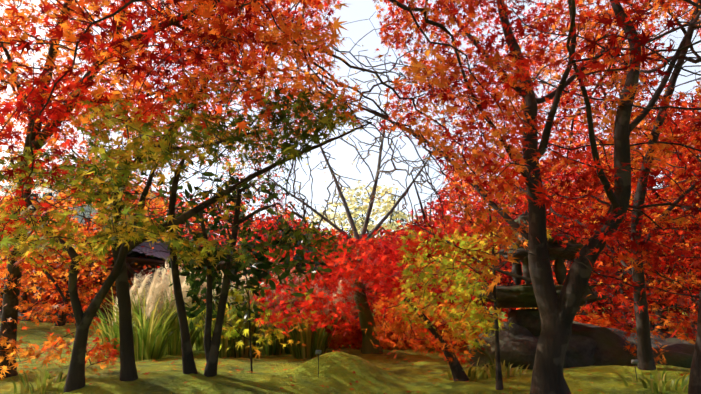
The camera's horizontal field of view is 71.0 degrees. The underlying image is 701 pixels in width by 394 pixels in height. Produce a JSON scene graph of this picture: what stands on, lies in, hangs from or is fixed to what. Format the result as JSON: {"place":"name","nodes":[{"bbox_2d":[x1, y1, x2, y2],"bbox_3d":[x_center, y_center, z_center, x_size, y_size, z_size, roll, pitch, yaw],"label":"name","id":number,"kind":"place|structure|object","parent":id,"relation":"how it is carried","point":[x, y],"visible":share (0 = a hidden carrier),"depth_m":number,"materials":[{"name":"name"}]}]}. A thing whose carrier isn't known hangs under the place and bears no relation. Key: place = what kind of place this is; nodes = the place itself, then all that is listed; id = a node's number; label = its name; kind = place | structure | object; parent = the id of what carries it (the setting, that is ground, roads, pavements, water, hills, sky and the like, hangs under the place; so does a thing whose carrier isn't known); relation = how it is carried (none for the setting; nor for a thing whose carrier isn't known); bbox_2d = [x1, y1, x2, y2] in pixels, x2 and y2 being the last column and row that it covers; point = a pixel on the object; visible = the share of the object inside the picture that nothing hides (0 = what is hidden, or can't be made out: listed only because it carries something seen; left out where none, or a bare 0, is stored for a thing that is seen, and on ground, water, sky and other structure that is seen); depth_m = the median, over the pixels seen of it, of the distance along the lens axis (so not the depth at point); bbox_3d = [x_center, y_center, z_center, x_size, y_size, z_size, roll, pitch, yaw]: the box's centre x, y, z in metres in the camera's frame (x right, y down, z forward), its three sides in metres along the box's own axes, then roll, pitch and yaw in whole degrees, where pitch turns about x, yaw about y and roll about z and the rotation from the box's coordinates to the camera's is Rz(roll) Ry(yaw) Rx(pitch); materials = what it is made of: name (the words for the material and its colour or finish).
{"place":"outdoors","nodes":[
{"label":"outdoors","id":0,"kind":"place"},
{"bbox_2d":[0,281,690,393],"bbox_3d":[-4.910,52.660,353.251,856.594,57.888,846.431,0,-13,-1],"label":"ground","id":1,"kind":"structure","parent":0,"point":[336,374],"depth_m":4.52,"materials":[{"name":"green plant"}]},
{"bbox_2d":[0,196,21,305],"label":"maple tree","id":2,"kind":"object","parent":1,"relation":"on","point":[1,269],"visible":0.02,"depth_m":14.40,"materials":[{"name":"orange plant"}]},
{"bbox_2d":[9,368,85,393],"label":"grass tuft","id":3,"kind":"object","parent":1,"relation":"on","point":[46,381],"visible":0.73,"depth_m":3.77,"materials":[{"name":"green plant"}]},
{"bbox_2d":[0,178,100,325],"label":"maple tree","id":4,"kind":"object","parent":1,"relation":"on","point":[38,279],"visible":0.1,"depth_m":14.86,"materials":[{"name":"orange plant"}]},
{"bbox_2d":[0,165,112,287],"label":"maple tree","id":5,"kind":"object","parent":1,"relation":"on","point":[52,207],"visible":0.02,"depth_m":21.37,"materials":[{"name":"orange plant"}]},
{"bbox_2d":[0,188,165,325],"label":"maple tree","id":6,"kind":"object","parent":1,"relation":"on","point":[62,316],"visible":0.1,"depth_m":14.23,"materials":[{"name":"orange plant"}]},
{"bbox_2d":[0,178,166,280],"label":"white building block","id":7,"kind":"structure","parent":1,"relation":"on","point":[41,194],"depth_m":57.87,"materials":[{"name":"paint"}]},
{"bbox_2d":[0,230,215,323],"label":"temple hall","id":8,"kind":"structure","parent":1,"relation":"on","point":[149,261],"depth_m":17.64,"materials":[{"name":"brown wood"}]},
{"bbox_2d":[0,128,220,392],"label":"maple tree","id":9,"kind":"object","parent":1,"relation":"on","point":[75,379],"visible":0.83,"depth_m":3.36,"materials":[{"name":"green plant"}]},
{"bbox_2d":[68,270,168,356],"bbox_3d":[-3.510,1.822,7.740,1.954,1.358,1.706,-8,-15,31],"label":"pampas plant","id":10,"kind":"object","parent":1,"relation":"on","point":[109,334],"visible":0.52,"depth_m":7.42,"materials":[{"name":"beige plant"}]},
{"bbox_2d":[75,179,181,228],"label":"maple tree","id":11,"kind":"object","parent":1,"relation":"on","point":[141,190],"depth_m":25.80,"materials":[{"name":"orange plant"}]},
{"bbox_2d":[37,198,244,312],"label":"maple tree","id":12,"kind":"object","parent":1,"relation":"on","point":[129,268],"visible":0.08,"depth_m":14.05,"materials":[{"name":"orange plant"}]},
{"bbox_2d":[100,266,204,360],"bbox_3d":[-2.886,1.661,7.023,2.045,1.334,1.941,0,-13,-1],"label":"pampas plant","id":13,"kind":"object","parent":1,"relation":"on","point":[149,343],"visible":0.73,"depth_m":6.91,"materials":[{"name":"green plant"}]},
{"bbox_2d":[108,259,205,331],"bbox_3d":[-3.198,1.834,8.414,2.182,1.558,2.262,0,-13,-1],"label":"pampas plant","id":14,"kind":"object","parent":1,"relation":"on","point":[164,272],"visible":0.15,"depth_m":8.23,"materials":[{"name":"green plant"}]},
{"bbox_2d":[137,268,222,355],"bbox_3d":[-2.693,1.663,7.788,1.914,1.645,2.074,-10,-16,36],"label":"pampas plant","id":15,"kind":"object","parent":1,"relation":"on","point":[173,347],"visible":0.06,"depth_m":7.53,"materials":[{"name":"green plant"}]},
{"bbox_2d":[137,192,252,259],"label":"maple tree","id":16,"kind":"object","parent":1,"relation":"on","point":[178,200],"visible":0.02,"depth_m":20.04,"materials":[{"name":"red plant"}]},
{"bbox_2d":[133,158,257,373],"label":"oak tree","id":17,"kind":"object","parent":1,"relation":"on","point":[188,365],"visible":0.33,"depth_m":4.14,"materials":[{"name":"green plant"}]},
{"bbox_2d":[115,197,283,304],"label":"maple tree","id":18,"kind":"object","parent":1,"relation":"on","point":[211,217],"visible":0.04,"depth_m":13.86,"materials":[{"name":"red plant"}]},
{"bbox_2d":[169,268,264,350],"bbox_3d":[-2.356,1.824,8.284,1.940,1.525,1.997,-6,-14,24],"label":"pampas plant","id":19,"kind":"object","parent":1,"relation":"on","point":[199,343],"visible":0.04,"depth_m":8.04,"materials":[{"name":"green plant"}]},
{"bbox_2d":[68,67,371,380],"bbox_3d":[-0.837,0.180,3.920,2.555,2.742,3.503,7,-15,-28],"label":"maple tree","id":20,"kind":"object","parent":1,"relation":"on","point":[288,151],"visible":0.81,"depth_m":3.36,"materials":[{"name":"green plant"}]},
{"bbox_2d":[166,270,275,357],"bbox_3d":[-1.840,1.643,7.396,2.200,1.526,1.781,-6,-14,24],"label":"pampas plant","id":21,"kind":"object","parent":1,"relation":"on","point":[225,346],"visible":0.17,"depth_m":7.12,"materials":[{"name":"green plant"}]},
{"bbox_2d":[174,259,297,357],"bbox_3d":[-1.637,1.616,7.469,2.159,1.606,2.291,0,-13,-1],"label":"pampas plant","id":22,"kind":"object","parent":1,"relation":"on","point":[243,351],"visible":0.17,"depth_m":7.20,"materials":[{"name":"green plant"}]},
{"bbox_2d":[173,194,325,290],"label":"maple tree","id":23,"kind":"object","parent":1,"relation":"on","point":[210,222],"visible":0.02,"depth_m":18.47,"materials":[{"name":"red plant"}]},
{"bbox_2d":[163,165,337,376],"bbox_3d":[-1.122,0.592,4.708,1.998,2.298,2.271,0,-13,-1],"label":"oak tree","id":24,"kind":"object","parent":1,"relation":"on","point":[212,346],"visible":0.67,"depth_m":4.34,"materials":[{"name":"green plant"}]},
{"bbox_2d":[187,267,316,372],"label":"young maple tree","id":25,"kind":"object","parent":1,"relation":"on","point":[238,298],"visible":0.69,"depth_m":4.70,"materials":[{"name":"yellow plant"}]},
{"bbox_2d":[0,0,552,379],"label":"maple tree","id":26,"kind":"object","parent":1,"relation":"on","point":[14,279],"visible":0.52,"depth_m":3.86,"materials":[{"name":"orange plant"}]},
{"bbox_2d":[180,172,375,303],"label":"maple tree","id":27,"kind":"object","parent":1,"relation":"on","point":[255,220],"visible":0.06,"depth_m":11.83,"materials":[{"name":"red plant"}]},
{"bbox_2d":[180,204,379,316],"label":"maple tree","id":28,"kind":"object","parent":1,"relation":"on","point":[280,253],"visible":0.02,"depth_m":11.24,"materials":[{"name":"red plant"}]},
{"bbox_2d":[254,273,318,355],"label":"pampas plant","id":29,"kind":"object","parent":1,"relation":"on","point":[267,349],"visible":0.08,"depth_m":7.75,"materials":[{"name":"green plant"}]},
{"bbox_2d":[198,224,377,315],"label":"maple tree","id":30,"kind":"object","parent":1,"relation":"on","point":[322,278],"depth_m":13.80,"materials":[{"name":"red plant"}]},
{"bbox_2d":[261,274,339,354],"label":"pampas plant","id":31,"kind":"object","parent":1,"relation":"on","point":[287,349],"visible":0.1,"depth_m":7.75,"materials":[{"name":"green plant"}]},
{"bbox_2d":[197,209,418,328],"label":"maple tree","id":32,"kind":"object","parent":1,"relation":"on","point":[329,261],"visible":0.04,"depth_m":10.22,"materials":[{"name":"red plant"}]},
{"bbox_2d":[315,350,321,376],"bbox_3d":[-0.293,1.553,4.452,0.052,0.318,0.030,5,-14,-20],"label":"plant label","id":33,"kind":"object","parent":1,"relation":"on","point":[318,352],"visible":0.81,"depth_m":4.47,"materials":[{"name":"grey metal"}]},
{"bbox_2d":[277,277,371,358],"bbox_3d":[-0.591,1.708,7.066,1.856,1.225,1.749,4,-14,-18],"label":"pampas plant","id":34,"kind":"object","parent":1,"relation":"on","point":[315,341],"visible":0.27,"depth_m":6.89,"materials":[{"name":"green plant"}]},
{"bbox_2d":[263,207,385,299],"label":"maple tree","id":35,"kind":"object","parent":1,"relation":"on","point":[325,230],"visible":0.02,"depth_m":15.15,"materials":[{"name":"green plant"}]},
{"bbox_2d":[300,317,361,348],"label":"shrub","id":36,"kind":"object","parent":1,"relation":"on","point":[340,343],"visible":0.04,"depth_m":7.99,"materials":[{"name":"red plant"}]},
{"bbox_2d":[0,334,688,393],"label":"fallen leaves","id":37,"kind":"object","parent":1,"relation":"on","point":[353,372],"visible":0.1,"depth_m":5.05,"materials":[{"name":"orange plant"}]},
{"bbox_2d":[0,0,700,393],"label":"maple tree","id":38,"kind":"object","parent":1,"relation":"on","point":[558,314],"visible":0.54,"depth_m":3.80,"materials":[{"name":"red plant"}]},
{"bbox_2d":[327,317,383,349],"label":"shrub","id":39,"kind":"object","parent":1,"relation":"on","point":[346,337],"visible":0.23,"depth_m":7.95,"materials":[{"name":"red plant"}]},
{"bbox_2d":[234,45,479,320],"bbox_3d":[0.145,-0.221,13.910,7.308,8.106,7.077,0,-13,-1],"label":"bare tree","id":40,"kind":"object","parent":1,"relation":"on","point":[372,197],"visible":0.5,"depth_m":13.73,"materials":[{"name":"brown plant"}]},
{"bbox_2d":[244,217,471,353],"bbox_3d":[0.153,1.278,7.632,4.329,2.503,5.039,0,-13,-1],"label":"mossy maple tree","id":41,"kind":"object","parent":1,"relation":"on","point":[357,269],"visible":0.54,"depth_m":6.25,"materials":[{"name":"red plant"}]},
{"bbox_2d":[346,192,378,238],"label":"building","id":42,"kind":"structure","parent":1,"relation":"on","point":[363,218],"depth_m":42.37,"materials":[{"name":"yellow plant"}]},
{"bbox_2d":[309,181,417,235],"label":"golden maple tree","id":43,"kind":"object","parent":1,"relation":"on","point":[352,200],"visible":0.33,"depth_m":26.39,"materials":[{"name":"yellow plant"}]},
{"bbox_2d":[309,230,440,312],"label":"maple tree","id":44,"kind":"object","parent":1,"relation":"on","point":[381,270],"visible":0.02,"depth_m":13.02,"materials":[{"name":"red plant"}]},
{"bbox_2d":[345,315,416,349],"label":"shrub","id":45,"kind":"object","parent":1,"relation":"on","point":[381,332],"visible":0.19,"depth_m":8.00,"materials":[{"name":"red plant"}]},
{"bbox_2d":[283,225,498,318],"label":"maple tree","id":46,"kind":"object","parent":1,"relation":"on","point":[371,298],"depth_m":11.00,"materials":[{"name":"red plant"}]},
{"bbox_2d":[386,191,406,226],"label":"building","id":47,"kind":"structure","parent":1,"relation":"on","point":[403,220],"depth_m":45.70,"materials":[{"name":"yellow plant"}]},
{"bbox_2d":[319,193,488,315],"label":"maple tree","id":48,"kind":"object","parent":1,"relation":"on","point":[421,222],"visible":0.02,"depth_m":14.73,"materials":[{"name":"red plant"}]},
{"bbox_2d":[328,219,513,320],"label":"maple tree","id":49,"kind":"object","parent":1,"relation":"on","point":[456,296],"visible":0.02,"depth_m":12.80,"materials":[{"name":"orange plant"}]},
{"bbox_2d":[360,291,487,380],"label":"maple tree","id":50,"kind":"object","parent":1,"relation":"on","point":[449,352],"visible":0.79,"depth_m":4.78,"materials":[{"name":"orange plant"}]},
{"bbox_2d":[395,310,468,348],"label":"dodan shrub","id":51,"kind":"object","parent":1,"relation":"on","point":[417,335],"visible":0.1,"depth_m":7.88,"materials":[{"name":"red plant"}]},
{"bbox_2d":[402,320,468,351],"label":"dodan shrub","id":52,"kind":"object","parent":1,"relation":"on","point":[467,350],"depth_m":7.98,"materials":[{"name":"red plant"}]},
{"bbox_2d":[316,143,566,304],"bbox_3d":[2.041,1.019,11.268,5.911,4.623,5.888,0,-13,-1],"label":"maple tree","id":53,"kind":"object","parent":1,"relation":"on","point":[423,212],"visible":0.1,"depth_m":10.42,"materials":[{"name":"red plant"}]},
{"bbox_2d":[369,176,522,309],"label":"maple tree","id":54,"kind":"object","parent":1,"relation":"on","point":[425,208],"depth_m":16.44,"materials":[{"name":"red plant"}]},
{"bbox_2d":[390,216,534,308],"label":"maple tree","id":55,"kind":"object","parent":1,"relation":"on","point":[488,273],"depth_m":13.70,"materials":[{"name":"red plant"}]},
{"bbox_2d":[445,357,494,380],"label":"grass tuft","id":56,"kind":"object","parent":1,"relation":"on","point":[476,372],"visible":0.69,"depth_m":4.90,"materials":[{"name":"green plant"}]},
{"bbox_2d":[447,309,493,346],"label":"dodan shrub","id":57,"kind":"object","parent":1,"relation":"on","point":[478,322],"visible":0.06,"depth_m":8.42,"materials":[{"name":"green plant"}]},
{"bbox_2d":[392,204,555,389],"bbox_3d":[1.302,0.964,4.558,1.878,1.726,2.055,0,-13,-1],"label":"maple tree","id":58,"kind":"object","parent":1,"relation":"on","point":[467,242],"visible":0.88,"depth_m":4.25,"materials":[{"name":"yellow plant"}]},
{"bbox_2d":[477,359,528,378],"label":"grass tuft","id":59,"kind":"object","parent":1,"relation":"on","point":[506,372],"visible":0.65,"depth_m":4.95,"materials":[{"name":"green plant"}]},
{"bbox_2d":[397,142,646,311],"bbox_3d":[3.861,0.991,12.258,6.129,5.000,6.389,0,-13,-1],"label":"maple tree","id":60,"kind":"object","parent":1,"relation":"on","point":[444,205],"visible":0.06,"depth_m":12.06,"materials":[{"name":"red plant"}]},
{"bbox_2d":[390,0,700,393],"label":"maple tree","id":61,"kind":"object","parent":1,"relation":"on","point":[694,385],"visible":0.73,"depth_m":3.29,"materials":[{"name":"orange plant"}]},
{"bbox_2d":[454,209,653,322],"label":"maple tree","id":62,"kind":"object","parent":1,"relation":"on","point":[524,280],"visible":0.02,"depth_m":11.75,"materials":[{"name":"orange plant"}]},
{"bbox_2d":[432,0,700,369],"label":"maple tree","id":63,"kind":"object","parent":1,"relation":"on","point":[645,357],"visible":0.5,"depth_m":4.69,"materials":[{"name":"red plant"}]},
{"bbox_2d":[440,120,700,313],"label":"maple tree","id":64,"kind":"object","parent":1,"relation":"on","point":[620,249],"visible":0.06,"depth_m":9.97,"materials":[{"name":"red plant"}]},
{"bbox_2d":[467,161,674,299],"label":"maple tree","id":65,"kind":"object","parent":1,"relation":"on","point":[516,204],"depth_m":15.05,"materials":[{"name":"red plant"}]},
{"bbox_2d":[454,184,700,330],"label":"maple tree","id":66,"kind":"object","parent":1,"relation":"on","point":[600,315],"visible":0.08,"depth_m":8.72,"materials":[{"name":"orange plant"}]},
{"bbox_2d":[467,210,694,369],"bbox_3d":[3.045,1.505,6.533,3.279,2.506,2.355,0,-13,-1],"label":"stone lantern","id":67,"kind":"object","parent":1,"relation":"on","point":[591,345],"visible":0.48,"depth_m":5.70,"materials":[{"name":"grey stone"}]},
{"bbox_2d":[481,187,700,330],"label":"maple tree","id":68,"kind":"object","parent":1,"relation":"on","point":[645,270],"visible":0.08,"depth_m":8.31,"materials":[{"name":"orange plant"}]},
{"bbox_2d":[492,231,698,313],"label":"maple tree","id":69,"kind":"object","parent":1,"relation":"on","point":[592,284],"depth_m":12.29,"materials":[{"name":"red plant"}]},
{"bbox_2d":[498,93,700,332],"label":"maple tree","id":70,"kind":"object","parent":1,"relation":"on","point":[656,313],"visible":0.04,"depth_m":9.31,"materials":[{"name":"red plant"}]},
{"bbox_2d":[507,161,700,343],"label":"maple tree","id":71,"kind":"object","parent":1,"relation":"on","point":[691,338],"visible":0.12,"depth_m":7.63,"materials":[{"name":"red plant"}]},
{"bbox_2d":[573,312,635,332],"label":"shrub","id":72,"kind":"object","parent":1,"relation":"on","point":[577,319],"visible":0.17,"depth_m":8.74,"materials":[{"name":"red plant"}]},
{"bbox_2d":[514,135,695,326],"bbox_3d":[8.058,1.059,14.820,7.139,5.965,7.112,0,-13,-1],"label":"maple tree","id":73,"kind":"object","parent":1,"relation":"on","point":[577,214],"depth_m":14.27,"materials":[{"name":"red plant"}]},
{"bbox_2d":[552,87,700,305],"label":"maple tree","id":74,"kind":"object","parent":1,"relation":"on","point":[662,180],"visible":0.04,"depth_m":8.59,"materials":[{"name":"red plant"}]},
{"bbox_2d":[555,203,700,330],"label":"maple tree","id":75,"kind":"object","parent":1,"relation":"on","point":[651,324],"visible":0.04,"depth_m":9.60,"materials":[{"name":"red plant"}]},
{"bbox_2d":[555,223,700,325],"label":"maple tree","id":76,"kind":"object","parent":1,"relation":"on","point":[648,302],"depth_m":10.87,"materials":[{"name":"red plant"}]},
{"bbox_2d":[631,360,637,381],"bbox_3d":[2.452,1.528,4.213,0.052,0.258,0.031,-2,-13,10],"label":"plant label","id":77,"kind":"object","parent":1,"relation":"on","point":[634,362],"visible":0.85,"depth_m":4.23,"materials":[{"name":"grey"}]},
{"bbox_2d":[578,116,696,318],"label":"maple tree","id":78,"kind":"object","parent":1,"relation":"on","point":[652,195],"depth_m":13.28,"materials":[{"name":"red plant"}]},
{"bbox_2d":[589,223,700,319],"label":"maple tree","id":79,"kind":"object","parent":1,"relation":"on","point":[650,292],"visible":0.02,"depth_m":10.15,"materials":[{"name":"red plant"}]},
{"bbox_2d":[592,201,700,333],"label":"maple tree","id":80,"kind":"object","parent":1,"relation":"on","point":[628,293],"visible":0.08,"depth_m":9.25,"materials":[{"name":"red plant"}]},
{"bbox_2d":[613,368,689,393],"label":"grass tuft","id":81,"kind":"object","parent":1,"relation":"on","point":[655,383],"visible":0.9,"depth_m":4.00,"materials":[{"name":"green plant"}]},
{"bbox_2d":[619,95,700,265],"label":"maple tree","id":82,"kind":"object","parent":1,"relation":"on","point":[681,105],"depth_m":12.82,"materials":[{"name":"red plant"}]},
{"bbox_2d":[0,0,700,268],"label":"sky","id":83,"kind":"structure","parent":0,"point":[344,154],"materials":[{"name":"white"}]}
]}

